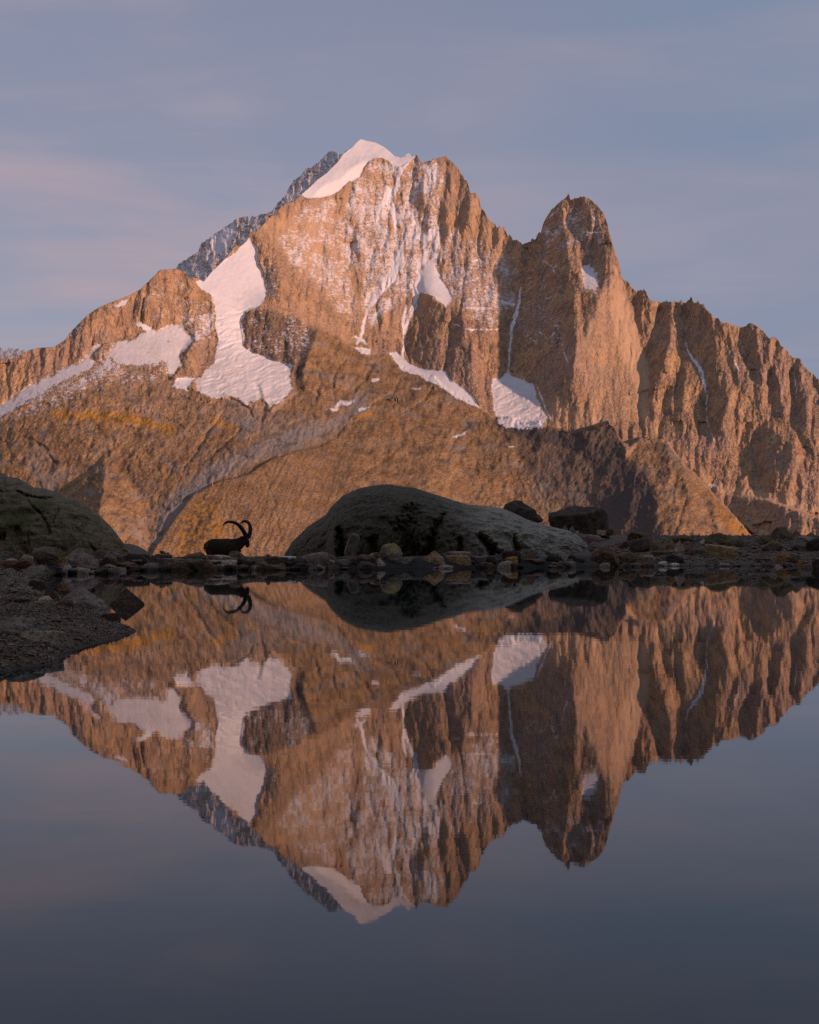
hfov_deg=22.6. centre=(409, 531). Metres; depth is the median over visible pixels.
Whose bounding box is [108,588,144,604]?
stone
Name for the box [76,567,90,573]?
stone
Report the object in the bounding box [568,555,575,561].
stone
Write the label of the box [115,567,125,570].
stone
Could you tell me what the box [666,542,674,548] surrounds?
stone
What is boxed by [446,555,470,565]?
stone
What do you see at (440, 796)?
lake
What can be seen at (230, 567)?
stone
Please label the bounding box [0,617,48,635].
stone
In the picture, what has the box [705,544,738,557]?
stone
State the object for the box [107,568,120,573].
stone
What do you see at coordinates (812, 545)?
stone
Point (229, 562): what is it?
stone
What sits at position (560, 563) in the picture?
stone
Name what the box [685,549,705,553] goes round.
stone
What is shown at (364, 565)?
stone
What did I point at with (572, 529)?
stone
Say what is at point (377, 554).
stone
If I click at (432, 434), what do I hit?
foothill
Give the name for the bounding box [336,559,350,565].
stone
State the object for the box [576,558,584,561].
stone
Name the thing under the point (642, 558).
stone
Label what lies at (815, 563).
stone
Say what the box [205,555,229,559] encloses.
stone
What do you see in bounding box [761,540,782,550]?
stone
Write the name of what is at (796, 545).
stone
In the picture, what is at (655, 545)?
stone
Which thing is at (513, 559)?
stone
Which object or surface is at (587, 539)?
stone
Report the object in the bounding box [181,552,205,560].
stone
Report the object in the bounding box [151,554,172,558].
stone
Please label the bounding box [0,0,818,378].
sky
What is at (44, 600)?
stone
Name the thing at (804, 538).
stone
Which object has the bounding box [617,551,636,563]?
stone
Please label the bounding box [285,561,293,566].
stone
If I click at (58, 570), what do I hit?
stone
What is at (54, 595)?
stone
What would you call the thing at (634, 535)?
stone
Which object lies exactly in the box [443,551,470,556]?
stone
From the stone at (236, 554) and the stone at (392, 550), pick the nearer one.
the stone at (236, 554)
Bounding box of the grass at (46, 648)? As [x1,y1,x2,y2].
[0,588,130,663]
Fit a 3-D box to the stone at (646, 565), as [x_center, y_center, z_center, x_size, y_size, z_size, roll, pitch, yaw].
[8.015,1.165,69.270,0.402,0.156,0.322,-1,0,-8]
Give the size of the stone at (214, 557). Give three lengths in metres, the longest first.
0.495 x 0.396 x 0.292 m
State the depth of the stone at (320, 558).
63.92 m
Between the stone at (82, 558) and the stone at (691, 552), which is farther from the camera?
the stone at (691, 552)
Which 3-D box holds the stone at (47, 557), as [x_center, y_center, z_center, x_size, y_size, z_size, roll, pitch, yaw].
[-10.166,0.800,56.638,0.726,0.543,0.754,0,0,-41]
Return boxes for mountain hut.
[390,398,398,402]
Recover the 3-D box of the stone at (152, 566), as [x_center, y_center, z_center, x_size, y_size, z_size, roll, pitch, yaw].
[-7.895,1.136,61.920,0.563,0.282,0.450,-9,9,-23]
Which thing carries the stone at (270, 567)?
on the ground at (419, 562)
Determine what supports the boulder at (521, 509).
on the boulder at (410, 521)
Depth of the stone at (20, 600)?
27.76 m
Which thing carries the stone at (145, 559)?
on the ground at (419, 562)
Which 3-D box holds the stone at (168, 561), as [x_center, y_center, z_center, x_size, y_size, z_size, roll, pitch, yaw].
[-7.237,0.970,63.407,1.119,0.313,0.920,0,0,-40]
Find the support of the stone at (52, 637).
on the ground at (419, 562)
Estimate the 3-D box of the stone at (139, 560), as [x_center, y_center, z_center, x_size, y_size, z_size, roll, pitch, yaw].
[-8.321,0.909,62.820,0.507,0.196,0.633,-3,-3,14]
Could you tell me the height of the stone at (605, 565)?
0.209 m
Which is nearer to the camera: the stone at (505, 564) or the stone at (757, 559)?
the stone at (505, 564)
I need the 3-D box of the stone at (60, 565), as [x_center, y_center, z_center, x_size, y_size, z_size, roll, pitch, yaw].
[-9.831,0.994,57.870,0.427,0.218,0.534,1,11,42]
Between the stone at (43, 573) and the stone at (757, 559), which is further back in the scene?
the stone at (757, 559)
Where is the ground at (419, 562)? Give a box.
[0,535,818,673]
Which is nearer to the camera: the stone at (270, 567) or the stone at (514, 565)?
the stone at (270, 567)
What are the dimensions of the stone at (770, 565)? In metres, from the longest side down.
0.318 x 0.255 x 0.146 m
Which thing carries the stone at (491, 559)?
on the ground at (419, 562)
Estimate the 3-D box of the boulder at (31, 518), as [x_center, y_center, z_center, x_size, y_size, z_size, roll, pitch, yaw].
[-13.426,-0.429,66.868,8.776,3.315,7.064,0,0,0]
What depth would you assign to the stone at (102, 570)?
57.44 m
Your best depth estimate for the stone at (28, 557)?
55.56 m
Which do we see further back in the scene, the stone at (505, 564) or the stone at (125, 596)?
the stone at (505, 564)
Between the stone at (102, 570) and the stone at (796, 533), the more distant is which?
the stone at (796, 533)
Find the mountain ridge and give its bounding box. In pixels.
[176,150,346,280]
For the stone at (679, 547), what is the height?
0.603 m
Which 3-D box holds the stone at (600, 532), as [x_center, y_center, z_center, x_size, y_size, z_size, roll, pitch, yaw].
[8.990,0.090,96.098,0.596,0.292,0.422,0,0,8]
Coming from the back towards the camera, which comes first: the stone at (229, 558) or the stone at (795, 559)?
the stone at (795, 559)
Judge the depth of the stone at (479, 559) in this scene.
67.09 m
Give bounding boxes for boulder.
[0,472,130,557]
[284,484,587,556]
[503,500,537,518]
[548,506,609,538]
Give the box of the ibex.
[204,520,251,555]
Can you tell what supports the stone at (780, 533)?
on the ground at (419, 562)
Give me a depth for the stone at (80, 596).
32.47 m
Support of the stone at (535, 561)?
on the ground at (419, 562)
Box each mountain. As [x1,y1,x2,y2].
[0,139,818,552]
[0,346,26,358]
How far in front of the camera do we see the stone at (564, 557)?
68.79 m
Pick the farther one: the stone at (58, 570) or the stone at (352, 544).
the stone at (352, 544)
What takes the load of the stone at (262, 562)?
on the ground at (419, 562)
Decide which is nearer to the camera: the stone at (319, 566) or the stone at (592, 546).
the stone at (319, 566)
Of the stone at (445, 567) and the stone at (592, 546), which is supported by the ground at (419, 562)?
the stone at (592, 546)
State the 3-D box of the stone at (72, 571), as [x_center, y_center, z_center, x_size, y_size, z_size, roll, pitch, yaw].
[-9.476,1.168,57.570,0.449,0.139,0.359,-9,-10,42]
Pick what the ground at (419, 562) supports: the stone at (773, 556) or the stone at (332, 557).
the stone at (332, 557)
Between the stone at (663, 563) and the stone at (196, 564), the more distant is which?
the stone at (663, 563)
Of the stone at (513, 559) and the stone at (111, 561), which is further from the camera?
the stone at (513, 559)
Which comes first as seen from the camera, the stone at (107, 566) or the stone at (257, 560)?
the stone at (107, 566)
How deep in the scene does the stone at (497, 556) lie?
67.58 m
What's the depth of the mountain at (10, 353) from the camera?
13452.12 m
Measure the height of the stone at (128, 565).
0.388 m
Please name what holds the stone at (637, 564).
on the lake
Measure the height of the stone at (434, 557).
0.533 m
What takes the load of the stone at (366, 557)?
on the ground at (419, 562)
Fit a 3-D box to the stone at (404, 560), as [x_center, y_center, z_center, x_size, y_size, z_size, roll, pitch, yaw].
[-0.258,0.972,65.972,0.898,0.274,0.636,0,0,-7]
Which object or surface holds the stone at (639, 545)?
on the ground at (419, 562)
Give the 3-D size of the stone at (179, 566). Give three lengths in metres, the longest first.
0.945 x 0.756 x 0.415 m
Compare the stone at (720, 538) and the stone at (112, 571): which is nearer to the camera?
the stone at (112, 571)
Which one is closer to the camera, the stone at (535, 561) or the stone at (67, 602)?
the stone at (67, 602)
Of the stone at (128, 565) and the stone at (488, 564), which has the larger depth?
the stone at (488, 564)
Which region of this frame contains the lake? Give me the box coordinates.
[0,566,818,1023]
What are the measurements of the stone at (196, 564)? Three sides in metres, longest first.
0.910 x 0.728 x 0.529 m
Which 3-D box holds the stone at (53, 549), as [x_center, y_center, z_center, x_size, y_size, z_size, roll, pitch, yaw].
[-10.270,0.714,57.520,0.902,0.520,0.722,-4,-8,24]
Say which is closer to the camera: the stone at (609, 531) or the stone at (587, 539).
the stone at (587, 539)
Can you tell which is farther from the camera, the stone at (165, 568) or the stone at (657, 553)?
the stone at (657, 553)
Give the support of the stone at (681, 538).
on the ground at (419, 562)
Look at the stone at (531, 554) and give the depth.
68.34 m
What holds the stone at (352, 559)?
on the ground at (419, 562)
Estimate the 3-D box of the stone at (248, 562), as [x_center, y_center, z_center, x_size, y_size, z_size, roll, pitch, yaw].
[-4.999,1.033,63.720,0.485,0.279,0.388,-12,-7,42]
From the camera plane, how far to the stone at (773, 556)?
70.98 m
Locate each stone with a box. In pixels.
[0,560,32,569]
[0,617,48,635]
[6,597,29,602]
[10,554,19,559]
[21,630,64,646]
[22,554,33,560]
[22,565,52,581]
[27,550,58,565]
[28,580,51,590]
[32,547,56,553]
[37,596,54,604]
[44,590,59,600]
[46,566,62,574]
[56,599,73,606]
[57,563,69,568]
[58,556,67,563]
[61,587,106,606]
[66,548,98,568]
[68,570,76,573]
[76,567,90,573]
[93,550,119,559]
[95,567,107,573]
[100,612,120,622]
[101,557,118,566]
[102,564,115,568]
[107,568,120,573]
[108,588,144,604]
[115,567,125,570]
[118,561,139,569]
[123,554,149,564]
[131,559,142,562]
[138,566,147,570]
[140,556,150,563]
[142,563,158,570]
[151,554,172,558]
[157,558,184,564]
[158,565,169,570]
[169,561,193,570]
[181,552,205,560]
[183,558,205,570]
[202,562,216,570]
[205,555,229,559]
[206,560,236,565]
[208,556,221,559]
[216,565,224,570]
[222,556,237,563]
[224,564,236,569]
[228,551,243,558]
[240,556,262,564]
[240,564,252,569]
[242,560,254,564]
[258,561,267,566]
[263,564,285,569]
[265,557,289,564]
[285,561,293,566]
[290,558,307,564]
[302,552,329,567]
[315,564,325,569]
[328,554,336,561]
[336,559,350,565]
[344,533,359,555]
[346,556,355,563]
[356,554,376,564]
[357,561,372,569]
[370,552,385,559]
[377,559,385,565]
[380,543,401,558]
[389,557,414,563]
[423,551,445,564]
[438,565,452,568]
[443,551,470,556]
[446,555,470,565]
[472,555,487,563]
[478,555,495,563]
[481,562,493,567]
[494,553,502,560]
[497,561,512,567]
[500,551,521,561]
[504,556,517,563]
[511,563,517,567]
[523,558,543,563]
[524,549,536,558]
[527,514,542,522]
[536,552,546,560]
[547,555,558,561]
[557,561,569,567]
[559,554,568,560]
[565,561,575,567]
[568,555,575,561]
[569,526,575,532]
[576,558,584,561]
[578,534,600,544]
[588,542,601,551]
[590,547,618,566]
[596,530,606,535]
[599,563,609,566]
[603,528,613,535]
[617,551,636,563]
[618,542,630,548]
[627,532,651,539]
[629,537,652,552]
[632,562,641,566]
[639,555,645,560]
[641,563,651,566]
[645,556,655,561]
[648,540,664,551]
[650,550,670,555]
[658,561,666,565]
[665,554,683,562]
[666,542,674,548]
[671,535,693,542]
[675,540,684,551]
[683,541,691,549]
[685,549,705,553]
[687,550,696,555]
[704,533,732,544]
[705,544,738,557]
[726,540,749,546]
[754,534,770,544]
[755,557,769,561]
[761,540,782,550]
[766,563,774,566]
[768,552,777,561]
[770,527,794,539]
[777,553,790,561]
[789,540,805,550]
[789,555,800,562]
[792,531,801,536]
[794,536,813,541]
[798,560,807,563]
[805,538,818,550]
[812,559,818,568]
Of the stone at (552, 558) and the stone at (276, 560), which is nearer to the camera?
the stone at (276, 560)
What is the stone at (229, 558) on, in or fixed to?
on the ground at (419, 562)
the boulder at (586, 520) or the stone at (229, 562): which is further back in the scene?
the boulder at (586, 520)
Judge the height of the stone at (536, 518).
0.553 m
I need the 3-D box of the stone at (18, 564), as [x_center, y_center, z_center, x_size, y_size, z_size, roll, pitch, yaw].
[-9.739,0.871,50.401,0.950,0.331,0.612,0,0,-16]
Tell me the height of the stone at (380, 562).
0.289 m
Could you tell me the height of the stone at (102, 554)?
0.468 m
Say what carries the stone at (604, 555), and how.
on the ground at (419, 562)
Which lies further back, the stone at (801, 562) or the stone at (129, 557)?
the stone at (801, 562)
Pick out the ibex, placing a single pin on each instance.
(226, 546)
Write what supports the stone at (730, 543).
on the ground at (419, 562)
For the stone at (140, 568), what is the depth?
61.70 m
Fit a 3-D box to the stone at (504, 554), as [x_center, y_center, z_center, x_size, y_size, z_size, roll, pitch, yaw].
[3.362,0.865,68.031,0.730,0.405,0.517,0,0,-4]
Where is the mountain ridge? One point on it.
(210, 256)
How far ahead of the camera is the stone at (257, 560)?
63.63 m
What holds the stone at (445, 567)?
on the lake
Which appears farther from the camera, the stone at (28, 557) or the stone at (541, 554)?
the stone at (541, 554)
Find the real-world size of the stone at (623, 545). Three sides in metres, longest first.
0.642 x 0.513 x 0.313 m
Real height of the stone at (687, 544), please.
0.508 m
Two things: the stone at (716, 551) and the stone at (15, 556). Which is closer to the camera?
the stone at (15, 556)
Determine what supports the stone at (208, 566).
on the ground at (419, 562)
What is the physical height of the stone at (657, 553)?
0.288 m
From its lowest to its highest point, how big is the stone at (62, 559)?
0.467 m
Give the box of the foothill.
[151,326,818,556]
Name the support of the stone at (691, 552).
on the ground at (419, 562)
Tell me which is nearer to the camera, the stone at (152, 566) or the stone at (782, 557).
the stone at (152, 566)
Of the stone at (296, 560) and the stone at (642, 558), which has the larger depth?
the stone at (642, 558)
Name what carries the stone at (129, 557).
on the ground at (419, 562)
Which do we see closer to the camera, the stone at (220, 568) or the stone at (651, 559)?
the stone at (220, 568)
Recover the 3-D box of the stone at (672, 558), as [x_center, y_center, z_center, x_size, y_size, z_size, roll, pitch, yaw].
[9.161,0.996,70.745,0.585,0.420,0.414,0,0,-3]
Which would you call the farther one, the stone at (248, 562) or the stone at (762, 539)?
the stone at (762, 539)
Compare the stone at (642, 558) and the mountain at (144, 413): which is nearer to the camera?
the stone at (642, 558)
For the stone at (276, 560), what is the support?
on the ground at (419, 562)
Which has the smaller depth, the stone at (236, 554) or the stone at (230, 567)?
the stone at (230, 567)
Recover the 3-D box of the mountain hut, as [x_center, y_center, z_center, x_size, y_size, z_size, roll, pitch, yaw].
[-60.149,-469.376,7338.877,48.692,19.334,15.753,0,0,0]
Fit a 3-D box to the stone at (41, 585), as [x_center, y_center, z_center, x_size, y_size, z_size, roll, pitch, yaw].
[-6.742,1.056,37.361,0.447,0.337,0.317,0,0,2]
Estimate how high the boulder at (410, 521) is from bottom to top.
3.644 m
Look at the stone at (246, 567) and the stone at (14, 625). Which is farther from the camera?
the stone at (246, 567)

